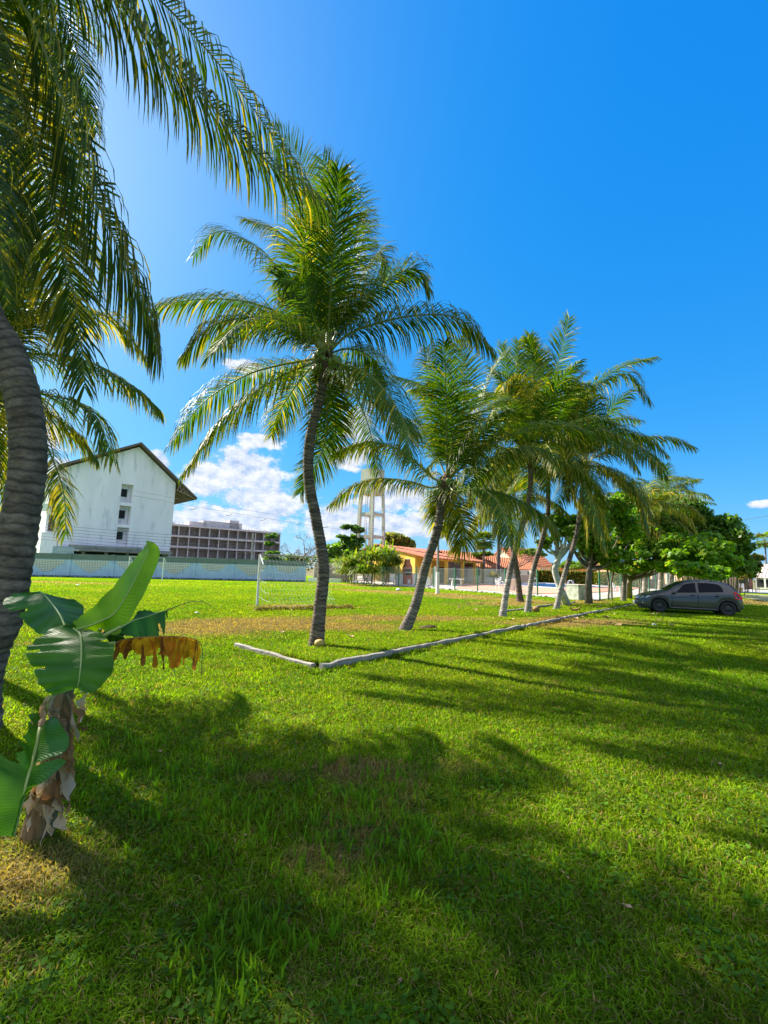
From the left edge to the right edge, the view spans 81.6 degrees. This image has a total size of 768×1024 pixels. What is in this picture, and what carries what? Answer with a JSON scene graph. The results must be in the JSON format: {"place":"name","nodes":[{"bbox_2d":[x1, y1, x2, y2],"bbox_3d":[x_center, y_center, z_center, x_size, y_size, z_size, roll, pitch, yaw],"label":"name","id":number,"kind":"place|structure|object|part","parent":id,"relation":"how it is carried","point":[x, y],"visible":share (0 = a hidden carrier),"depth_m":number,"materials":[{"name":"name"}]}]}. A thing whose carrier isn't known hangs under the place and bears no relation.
{"place":"outdoors","nodes":[
{"label":"outdoors","id":0,"kind":"place"},
{"bbox_2d":[36,442,196,556],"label":"apartment building","id":1,"kind":"structure","parent":0,"point":[108,504],"depth_m":59.25,"materials":[{"name":"white paint"}]},
{"bbox_2d":[48,515,54,530],"bbox_3d":[-40.456,1.367,54.098,0.600,1.900,0.050,9,-10,-44],"label":"side window","id":2,"kind":"structure","parent":1,"relation":"in","point":[50,522],"depth_m":54.03,"materials":[{"name":"grey glass"}]},
{"bbox_2d":[0,567,767,1023],"bbox_3d":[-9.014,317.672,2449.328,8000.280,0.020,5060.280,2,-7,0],"label":"ground","id":3,"kind":"structure","parent":0,"point":[420,693],"depth_m":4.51,"materials":[{"name":"green plant"}]},
{"bbox_2d":[52,546,78,553],"bbox_3d":[-36.277,5.530,50.477,0.254,3.150,2.506,-5,-10,43],"label":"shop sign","id":4,"kind":"object","parent":3,"relation":"on","point":[62,550],"visible":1,"depth_m":50.39,"materials":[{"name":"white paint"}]},
{"bbox_2d":[0,131,165,546],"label":"coconut palm","id":5,"kind":"object","parent":3,"relation":"on","point":[128,391],"visible":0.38,"depth_m":7.51,"materials":[{"name":"green plant"}]},
{"bbox_2d":[0,541,210,845],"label":"banana plant","id":6,"kind":"object","parent":3,"relation":"on","point":[73,654],"visible":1,"depth_m":2.61,"materials":[{"name":"green plant"}]},
{"bbox_2d":[128,556,165,580],"bbox_3d":[-21.241,5.160,39.978,0.195,2.228,3.938,-1,-8,20],"label":"football goal","id":7,"kind":"object","parent":3,"relation":"on","point":[159,557],"visible":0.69,"depth_m":41.49,"materials":[{"name":"white paint"}]},
{"bbox_2d":[0,0,332,728],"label":"coconut palm","id":8,"kind":"object","parent":3,"relation":"on","point":[27,444],"visible":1,"depth_m":5.53,"materials":[{"name":"green plant"}]},
{"bbox_2d":[33,575,303,581],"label":"weeds","id":9,"kind":"object","parent":3,"relation":"on","point":[164,578],"visible":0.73,"depth_m":45.84,"materials":[{"name":"green plant"}]},
{"bbox_2d":[32,553,306,581],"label":"boundary wall","id":10,"kind":"structure","parent":3,"relation":"on","point":[72,564],"depth_m":46.52,"materials":[{"name":"blue paint"}]},
{"bbox_2d":[169,520,280,559],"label":"unfinished building","id":11,"kind":"structure","parent":3,"relation":"on","point":[230,532],"depth_m":134.46,"materials":[{"name":"concrete"}]},
{"bbox_2d":[251,533,253,558],"bbox_3d":[-15.617,5.235,52.697,0.343,5.455,0.288,5,-8,-22],"label":"utility pole","id":12,"kind":"object","parent":3,"relation":"on","point":[252,546],"visible":0.57,"depth_m":52.77,"materials":[{"name":"concrete"}]},
{"bbox_2d":[45,533,230,546],"bbox_3d":[-29.400,2.812,49.841,28.268,1.286,0.027,3,-8,-12],"label":"power line","id":13,"kind":"object","parent":12,"relation":"attached to","point":[140,541],"visible":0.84,"depth_m":50.14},
{"bbox_2d":[44,536,234,549],"bbox_3d":[-29.374,3.148,49.797,28.241,1.277,0.027,3,-8,-12],"label":"power line","id":14,"kind":"object","parent":12,"relation":"attached to","point":[139,544],"visible":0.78,"depth_m":49.98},
{"bbox_2d":[43,539,238,552],"bbox_3d":[-29.347,3.483,49.754,28.214,1.269,0.027,3,-8,-12],"label":"power line","id":15,"kind":"object","parent":12,"relation":"attached to","point":[140,547],"visible":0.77,"depth_m":50.05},
{"bbox_2d":[40,523,244,538],"bbox_3d":[-29.480,1.800,49.971,28.350,1.310,0.027,3,-8,-12],"label":"power line","id":16,"kind":"object","parent":12,"relation":"attached to","point":[153,533],"visible":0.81,"depth_m":50.56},
{"bbox_2d":[39,526,249,541],"bbox_3d":[-29.453,2.138,49.928,28.322,1.302,0.027,3,-8,-12],"label":"power line","id":17,"kind":"object","parent":12,"relation":"attached to","point":[151,536],"visible":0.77,"depth_m":50.53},
{"bbox_2d":[39,529,251,544],"bbox_3d":[-29.427,2.475,49.884,28.295,1.294,0.027,3,-8,-12],"label":"power line","id":18,"kind":"object","parent":12,"relation":"attached to","point":[154,539],"visible":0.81,"depth_m":50.49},
{"bbox_2d":[262,532,281,559],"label":"leafy tree","id":19,"kind":"object","parent":3,"relation":"on","point":[273,535],"visible":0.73,"depth_m":55.42,"materials":[{"name":"green plant"}]},
{"bbox_2d":[234,643,315,667],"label":"kerb","id":20,"kind":"structure","parent":3,"relation":"on","point":[265,652],"depth_m":7.76,"materials":[{"name":"concrete"}]},
{"bbox_2d":[256,554,335,605],"bbox_3d":[-3.456,2.933,18.803,2.227,2.208,3.958,-4,-10,39],"label":"football goal","id":21,"kind":"object","parent":3,"relation":"on","point":[259,569],"visible":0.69,"depth_m":18.40,"materials":[{"name":"white paint"}]},
{"bbox_2d":[285,554,307,560],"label":"leafy tree","id":22,"kind":"object","parent":3,"relation":"on","point":[297,558],"visible":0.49,"depth_m":58.95,"materials":[{"name":"green plant"}]},
{"bbox_2d":[278,533,315,563],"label":"bare tree","id":23,"kind":"object","parent":3,"relation":"on","point":[305,554],"visible":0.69,"depth_m":58.98,"materials":[{"name":"plant"}]},
{"bbox_2d":[253,604,352,611],"bbox_3d":[-2.965,3.633,17.043,4.290,0.277,0.881,6,-9,-30],"label":"dry grass heap","id":24,"kind":"object","parent":3,"relation":"on","point":[262,608],"visible":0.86,"depth_m":16.75,"materials":[{"name":"brown plant"}]},
{"bbox_2d":[309,578,341,582],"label":"wall","id":25,"kind":"structure","parent":3,"relation":"on","point":[330,580],"depth_m":50.24,"materials":[{"name":"white paint"}]},
{"bbox_2d":[313,563,347,580],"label":"wall","id":26,"kind":"structure","parent":3,"relation":"on","point":[336,575],"depth_m":53.98,"materials":[{"name":"white paint"}]},
{"bbox_2d":[315,533,357,562],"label":"leafy tree","id":27,"kind":"object","parent":3,"relation":"on","point":[339,548],"visible":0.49,"depth_m":60.38,"materials":[{"name":"green plant"}]},
{"bbox_2d":[329,552,355,582],"bbox_3d":[-4.565,6.215,50.151,3.183,3.486,4.238,5,-8,-22],"label":"leafy shrub","id":28,"kind":"object","parent":3,"relation":"on","point":[343,571],"visible":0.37,"depth_m":49.52,"materials":[{"name":"green plant"}]},
{"bbox_2d":[336,524,366,578],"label":"leafy tree","id":29,"kind":"object","parent":3,"relation":"on","point":[355,543],"visible":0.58,"depth_m":59.35,"materials":[{"name":"green plant"}]},
{"bbox_2d":[333,540,409,584],"bbox_3d":[-1.224,5.206,47.160,6.517,4.905,10.761,-2,-8,28],"label":"leafy shrub","id":30,"kind":"object","parent":3,"relation":"on","point":[387,556],"visible":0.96,"depth_m":45.34,"materials":[{"name":"green plant"}]},
{"bbox_2d":[380,532,415,547],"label":"leafy tree","id":31,"kind":"object","parent":3,"relation":"on","point":[401,539],"visible":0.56,"depth_m":84.09,"materials":[{"name":"green plant"}]},
{"bbox_2d":[436,543,439,593],"bbox_3d":[3.823,3.703,31.559,0.245,4.351,0.240,-1,-8,22],"label":"pole","id":32,"kind":"object","parent":3,"relation":"on","point":[437,580],"visible":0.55,"depth_m":31.41,"materials":[{"name":"white concrete"}]},
{"bbox_2d":[256,601,626,663],"bbox_3d":[5.898,3.963,17.193,2.620,0.120,24.645,-4,-10,39],"label":"lawn bed","id":33,"kind":"object","parent":3,"relation":"on","point":[403,639],"visible":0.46,"depth_m":10.85,"materials":[{"name":"green plant"}]},
{"bbox_2d":[313,639,324,646],"bbox_3d":[-1.280,2.593,8.763,0.233,0.175,0.176,2,-7,0],"label":"fallen coconut","id":34,"kind":"object","parent":33,"relation":"on","point":[319,642],"visible":0.76,"depth_m":8.71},
{"bbox_2d":[149,111,497,645],"bbox_3d":[-1.673,-3.633,9.896,6.444,12.905,5.880,6,-9,-33],"label":"coconut palm","id":35,"kind":"object","parent":33,"relation":"on","point":[322,311],"visible":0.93,"depth_m":9.48,"materials":[{"name":"green plant"}]},
{"bbox_2d":[419,625,436,628],"bbox_3d":[1.231,3.156,12.138,0.560,0.177,0.293,2,-7,0],"label":"fibre clump","id":36,"kind":"object","parent":33,"relation":"on","point":[429,626],"visible":0.55,"depth_m":12.07,"materials":[{"name":"brown plant"}]},
{"bbox_2d":[326,333,596,630],"bbox_3d":[2.238,-1.112,12.393,6.726,8.902,6.322,8,-10,-41],"label":"coconut palm","id":37,"kind":"object","parent":33,"relation":"on","point":[446,413],"visible":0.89,"depth_m":11.88,"materials":[{"name":"green plant"}]},
{"bbox_2d":[424,331,637,615],"bbox_3d":[5.604,-1.878,17.092,7.642,11.724,6.832,5,-8,-22],"label":"coconut palm","id":38,"kind":"object","parent":33,"relation":"on","point":[522,392],"visible":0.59,"depth_m":16.58,"materials":[{"name":"green plant"}]},
{"bbox_2d":[531,606,539,611],"bbox_3d":[6.313,4.057,18.520,0.337,0.254,0.258,2,-7,0],"label":"fallen coconut","id":39,"kind":"object","parent":33,"relation":"on","point":[535,609],"visible":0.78,"depth_m":18.44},
{"bbox_2d":[534,512,591,604],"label":"leafy tree","id":40,"kind":"object","parent":33,"relation":"on","point":[566,527],"visible":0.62,"depth_m":22.80,"materials":[{"name":"green plant"}]},
{"bbox_2d":[466,311,670,611],"bbox_3d":[7.310,-2.598,18.714,9.195,13.660,8.427,2,-7,0],"label":"coconut palm","id":41,"kind":"object","parent":33,"relation":"on","point":[584,390],"visible":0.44,"depth_m":18.25,"materials":[{"name":"green plant"}]},
{"bbox_2d":[556,491,644,603],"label":"leafy tree","id":42,"kind":"object","parent":33,"relation":"on","point":[623,520],"visible":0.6,"depth_m":24.42,"materials":[{"name":"green plant"}]},
{"bbox_2d":[506,376,699,608],"bbox_3d":[9.389,-1.041,20.854,8.663,11.241,8.538,2,-7,0],"label":"coconut palm","id":43,"kind":"object","parent":33,"relation":"on","point":[629,487],"visible":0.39,"depth_m":20.03,"materials":[{"name":"green plant"}]},
{"bbox_2d":[439,550,508,581],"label":"house","id":44,"kind":"structure","parent":3,"relation":"on","point":[490,566],"depth_m":67.51,"materials":[{"name":"orange paint"}]},
{"bbox_2d":[319,603,634,669],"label":"kerb","id":45,"kind":"structure","parent":3,"relation":"on","point":[346,661],"depth_m":9.05,"materials":[{"name":"concrete"}]},
{"bbox_2d":[474,531,495,582],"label":"fan palm","id":46,"kind":"object","parent":3,"relation":"on","point":[485,545],"visible":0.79,"depth_m":59.38,"materials":[{"name":"green plant"}]},
{"bbox_2d":[484,572,501,583],"bbox_3d":[13.891,8.297,56.339,2.342,1.964,2.284,6,-9,-33],"label":"leafy shrub","id":47,"kind":"object","parent":3,"relation":"on","point":[493,575],"visible":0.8,"depth_m":56.13,"materials":[{"name":"green plant"}]},
{"bbox_2d":[450,446,575,601],"bbox_3d":[7.024,0.499,25.680,7.549,9.316,8.137,2,-7,0],"label":"coconut palm","id":48,"kind":"object","parent":3,"relation":"on","point":[519,595],"visible":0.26,"depth_m":25.16,"materials":[{"name":"green plant"}]},
{"bbox_2d":[500,557,540,574],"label":"house","id":49,"kind":"structure","parent":3,"relation":"on","point":[527,566],"depth_m":82.94,"materials":[{"name":"orange tile"}]},
{"bbox_2d":[279,554,763,582],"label":"trees","id":50,"kind":"object","parent":3,"relation":"on","point":[308,563],"visible":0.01,"depth_m":195.47,"materials":[{"name":"green plant"}]},
{"bbox_2d":[498,602,574,611],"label":"kerb","id":51,"kind":"structure","parent":3,"relation":"on","point":[546,605],"depth_m":21.23,"materials":[{"name":"concrete"}]},
{"bbox_2d":[478,583,616,587],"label":"swimming pool","id":52,"kind":"structure","parent":3,"relation":"in","point":[549,585],"depth_m":58.31,"materials":[{"name":"liquid"}]},
{"bbox_2d":[558,560,586,570],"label":"leafy tree","id":53,"kind":"object","parent":3,"relation":"on","point":[577,565],"visible":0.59,"depth_m":78.48,"materials":[{"name":"green plant"}]},
{"bbox_2d":[566,584,584,599],"bbox_3d":[12.673,5.241,29.134,1.071,0.970,0.967,6,-8,-28],"label":"planter","id":54,"kind":"object","parent":3,"relation":"on","point":[575,591],"visible":0.79,"depth_m":28.74,"materials":[{"name":"concrete"}]},
{"bbox_2d":[599,564,642,599],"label":"fence posts","id":55,"kind":"object","parent":3,"relation":"on","point":[608,597],"visible":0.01,"depth_m":29.22,"materials":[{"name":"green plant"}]},
{"bbox_2d":[576,478,706,600],"bbox_3d":[17.032,1.614,29.755,6.450,8.697,6.909,7,-9,-37],"label":"coconut palm","id":56,"kind":"object","parent":3,"relation":"on","point":[656,494],"visible":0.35,"depth_m":28.96,"materials":[{"name":"green plant"}]},
{"bbox_2d":[603,511,691,598],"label":"leafy tree","id":57,"kind":"object","parent":3,"relation":"on","point":[663,550],"visible":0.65,"depth_m":28.19,"materials":[{"name":"green plant"}]},
{"bbox_2d":[634,461,713,592],"bbox_3d":[22.230,1.583,35.882,6.735,10.644,7.327,-3,-9,30],"label":"coconut palm","id":58,"kind":"object","parent":3,"relation":"on","point":[680,514],"visible":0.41,"depth_m":34.87,"materials":[{"name":"green plant"}]},
{"bbox_2d":[652,488,716,589],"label":"coconut palm","id":59,"kind":"object","parent":3,"relation":"on","point":[660,580],"visible":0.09,"depth_m":41.46,"materials":[{"name":"green plant"}]},
{"bbox_2d":[669,497,701,583],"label":"coconut palm","id":60,"kind":"object","parent":3,"relation":"on","point":[671,578],"visible":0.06,"depth_m":48.43,"materials":[{"name":"plant"}]},
{"bbox_2d":[633,580,743,615],"bbox_3d":[14.017,3.910,20.729,4.206,1.538,1.973,-1,-8,21],"label":"parked car","id":61,"kind":"object","parent":3,"relation":"on","point":[713,596],"visible":1,"depth_m":19.94,"materials":[{"name":"paint"}]},
{"bbox_3d":[13.636,3.432,20.139,0.800,0.464,0.170,-1,-8,21],"label":"side window","id":62,"kind":"part","parent":61,"relation":"part of","materials":[{"name":"black glass"}]},
{"bbox_3d":[14.525,3.384,19.796,0.909,0.431,0.170,-1,-8,21],"label":"side window","id":63,"kind":"part","parent":61,"relation":"part of","materials":[{"name":"black glass"}]},
{"bbox_2d":[650,570,739,591],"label":"house","id":64,"kind":"structure","parent":3,"relation":"on","point":[675,578],"depth_m":56.74,"materials":[{"name":"white paint"}]},
{"bbox_2d":[656,531,744,582],"bbox_3d":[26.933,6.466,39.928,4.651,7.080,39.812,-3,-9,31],"label":"leafy tree","id":65,"kind":"object","parent":3,"relation":"on","point":[711,555],"visible":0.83,"depth_m":25.81,"materials":[{"name":"green plant"}]},
{"bbox_2d":[654,496,761,596],"bbox_3d":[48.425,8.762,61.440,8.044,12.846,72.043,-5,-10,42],"label":"leafy tree","id":66,"kind":"object","parent":3,"relation":"on","point":[729,527],"visible":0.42,"depth_m":36.28,"materials":[{"name":"green plant"}]},
{"bbox_2d":[739,576,751,588],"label":"house","id":67,"kind":"structure","parent":3,"relation":"on","point":[750,584],"depth_m":73.39,"materials":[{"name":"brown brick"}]},
{"bbox_2d":[743,553,765,591],"bbox_3d":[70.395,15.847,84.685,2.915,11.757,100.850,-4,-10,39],"label":"leafy tree","id":68,"kind":"object","parent":3,"relation":"on","point":[758,558],"visible":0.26,"depth_m":47.66,"materials":[{"name":"green plant"}]},
{"bbox_2d":[751,531,767,563],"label":"fan palm","id":69,"kind":"object","parent":3,"relation":"on","point":[763,536],"visible":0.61,"depth_m":99.97,"materials":[{"name":"green plant"}]},
{"bbox_2d":[755,564,767,588],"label":"house","id":70,"kind":"structure","parent":3,"relation":"on","point":[764,579],"depth_m":82.51,"materials":[{"name":"white paint"}]},
{"bbox_2d":[757,579,767,586],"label":"window","id":71,"kind":"structure","parent":70,"relation":"in","point":[761,580],"depth_m":82.41,"materials":[{"name":"white paint"}]},
{"bbox_2d":[0,0,767,579],"label":"sky","id":72,"kind":"structure","parent":0,"point":[604,163],"materials":[{"name":"blue"}]},
{"bbox_2d":[350,576,654,599],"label":"terrace","id":73,"kind":"structure","parent":0,"point":[595,596],"depth_m":41.17,"materials":[{"name":"concrete"}]},
{"bbox_2d":[353,468,384,580],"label":"water tower","id":74,"kind":"structure","parent":73,"relation":"on","point":[371,514],"depth_m":63.14,"materials":[{"name":"concrete"}]},
{"bbox_2d":[137,491,380,529],"bbox_3d":[-11.129,0.319,51.340,32.198,1.063,0.018,8,-10,-43],"label":"power line","id":75,"kind":"object","parent":74,"relation":"attached to","point":[243,509],"visible":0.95,"depth_m":47.60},
{"bbox_2d":[137,496,386,535],"bbox_3d":[-11.913,0.993,52.107,32.180,1.356,2.353,8,-10,-43],"label":"power line","id":76,"kind":"object","parent":74,"relation":"attached to","point":[248,515],"visible":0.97,"depth_m":48.07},
{"bbox_2d":[393,573,402,583],"bbox_3d":[1.588,7.427,49.393,0.990,1.210,0.620,3,-8,-14],"label":"counter","id":77,"kind":"object","parent":73,"relation":"on","point":[400,577],"visible":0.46,"depth_m":49.19,"materials":[{"name":"white paint"}]},
{"bbox_2d":[402,559,412,583],"bbox_3d":[2.612,6.672,49.671,0.970,2.835,0.833,3,-8,-14],"label":"brick barbecue","id":78,"kind":"object","parent":73,"relation":"on","point":[407,565],"visible":0.88,"depth_m":49.32,"materials":[{"name":"brown brick"}]},
{"bbox_2d":[412,573,431,584],"bbox_3d":[4.211,7.561,50.061,2.410,1.260,0.620,3,-8,-14],"label":"counter","id":79,"kind":"object","parent":73,"relation":"on","point":[413,581],"visible":0.32,"depth_m":49.62,"materials":[{"name":"white paint"}]},
{"bbox_2d":[361,544,486,584],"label":"yellow clubhouse","id":80,"kind":"structure","parent":73,"relation":"on","point":[415,556],"depth_m":56.64,"materials":[{"name":"yellow paint"}]},
{"bbox_2d":[439,567,443,581],"bbox_3d":[7.121,8.165,57.389,0.050,2.100,2.345,-4,-9,35],"label":"doorway","id":81,"kind":"structure","parent":80,"relation":"in","point":[441,575],"depth_m":57.92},
{"bbox_2d":[425,577,429,586],"bbox_3d":[4.116,6.756,42.830,0.680,1.000,0.280,2,-7,0],"label":"painted stone","id":82,"kind":"object","parent":73,"relation":"on","point":[428,579],"visible":0.41,"depth_m":42.69,"materials":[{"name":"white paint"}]},
{"bbox_2d":[355,566,537,594],"bbox_3d":[3.688,6.165,41.666,0.914,2.050,24.584,7,-9,-36],"label":"wire fence","id":83,"kind":"object","parent":73,"relation":"on","point":[454,571],"visible":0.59,"depth_m":38.36,"materials":[{"name":"metal"}]},
{"bbox_2d":[346,582,555,597],"bbox_3d":[4.689,6.840,39.744,1.097,0.260,28.709,7,-9,-37],"label":"rubble","id":84,"kind":"object","parent":73,"relation":"on","point":[450,589],"visible":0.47,"depth_m":38.18,"materials":[{"name":"soil"}]},
{"bbox_2d":[471,543,552,571],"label":"leafy tree","id":85,"kind":"object","parent":73,"relation":"on","point":[531,552],"visible":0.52,"depth_m":69.02,"materials":[{"name":"green plant"}]},
{"bbox_2d":[512,574,528,581],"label":"wall","id":86,"kind":"structure","parent":73,"relation":"on","point":[522,577],"depth_m":74.58,"materials":[{"name":"paint"}]},
{"bbox_2d":[456,582,636,593],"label":"brick terrace","id":87,"kind":"structure","parent":73,"relation":"on","point":[542,590],"depth_m":44.11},
{"bbox_2d":[479,506,516,582],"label":"tall palm","id":88,"kind":"object","parent":87,"relation":"on","point":[498,563],"visible":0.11,"depth_m":63.61,"materials":[{"name":"green plant"}]},
{"bbox_2d":[510,579,515,589],"bbox_3d":[11.196,6.382,38.990,0.884,1.050,0.907,2,-7,0],"label":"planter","id":89,"kind":"object","parent":87,"relation":"on","point":[512,585],"visible":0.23,"depth_m":38.66,"materials":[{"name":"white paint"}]},
{"bbox_2d":[494,547,551,569],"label":"house","id":90,"kind":"structure","parent":87,"relation":"on","point":[544,563],"depth_m":95.02,"materials":[{"name":"orange tile"}]},
{"bbox_2d":[534,569,596,584],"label":"hedge","id":91,"kind":"object","parent":87,"relation":"on","point":[575,576],"visible":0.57,"depth_m":73.46,"materials":[{"name":"green plant"}]},
{"bbox_2d":[593,571,650,588],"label":"hedge","id":92,"kind":"object","parent":87,"relation":"on","point":[603,578],"visible":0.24,"depth_m":67.27,"materials":[{"name":"green plant"}]},
{"bbox_2d":[598,564,674,599],"bbox_3d":[25.454,6.712,42.755,0.110,2.450,36.110,-4,-10,39],"label":"wire fence","id":93,"kind":"object","parent":73,"relation":"on","point":[620,584],"visible":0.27,"depth_m":33.59,"materials":[{"name":"metal"}]},
{"bbox_2d":[659,493,686,586],"bbox_3d":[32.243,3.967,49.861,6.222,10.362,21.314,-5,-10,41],"label":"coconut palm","id":94,"kind":"object","parent":73,"relation":"on","point":[672,507],"visible":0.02,"depth_m":43.42,"materials":[{"name":"green plant"}]},
{"bbox_2d":[738,589,767,592],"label":"road","id":95,"kind":"structure","parent":0,"point":[757,591],"depth_m":60.29,"materials":[{"name":"grey concrete"}]},
{"bbox_2d":[739,576,754,591],"bbox_3d":[46.894,9.073,57.499,2.007,2.543,1.938,6,-8,-29],"label":"leafy shrub","id":96,"kind":"object","parent":95,"relation":"on","point":[747,582],"visible":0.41,"depth_m":57.45,"materials":[{"name":"green plant"}]},
{"bbox_2d":[742,594,767,601],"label":"path","id":97,"kind":"structure","parent":0,"point":[758,597],"depth_m":40.24,"materials":[{"name":"beige concrete"}]}
]}

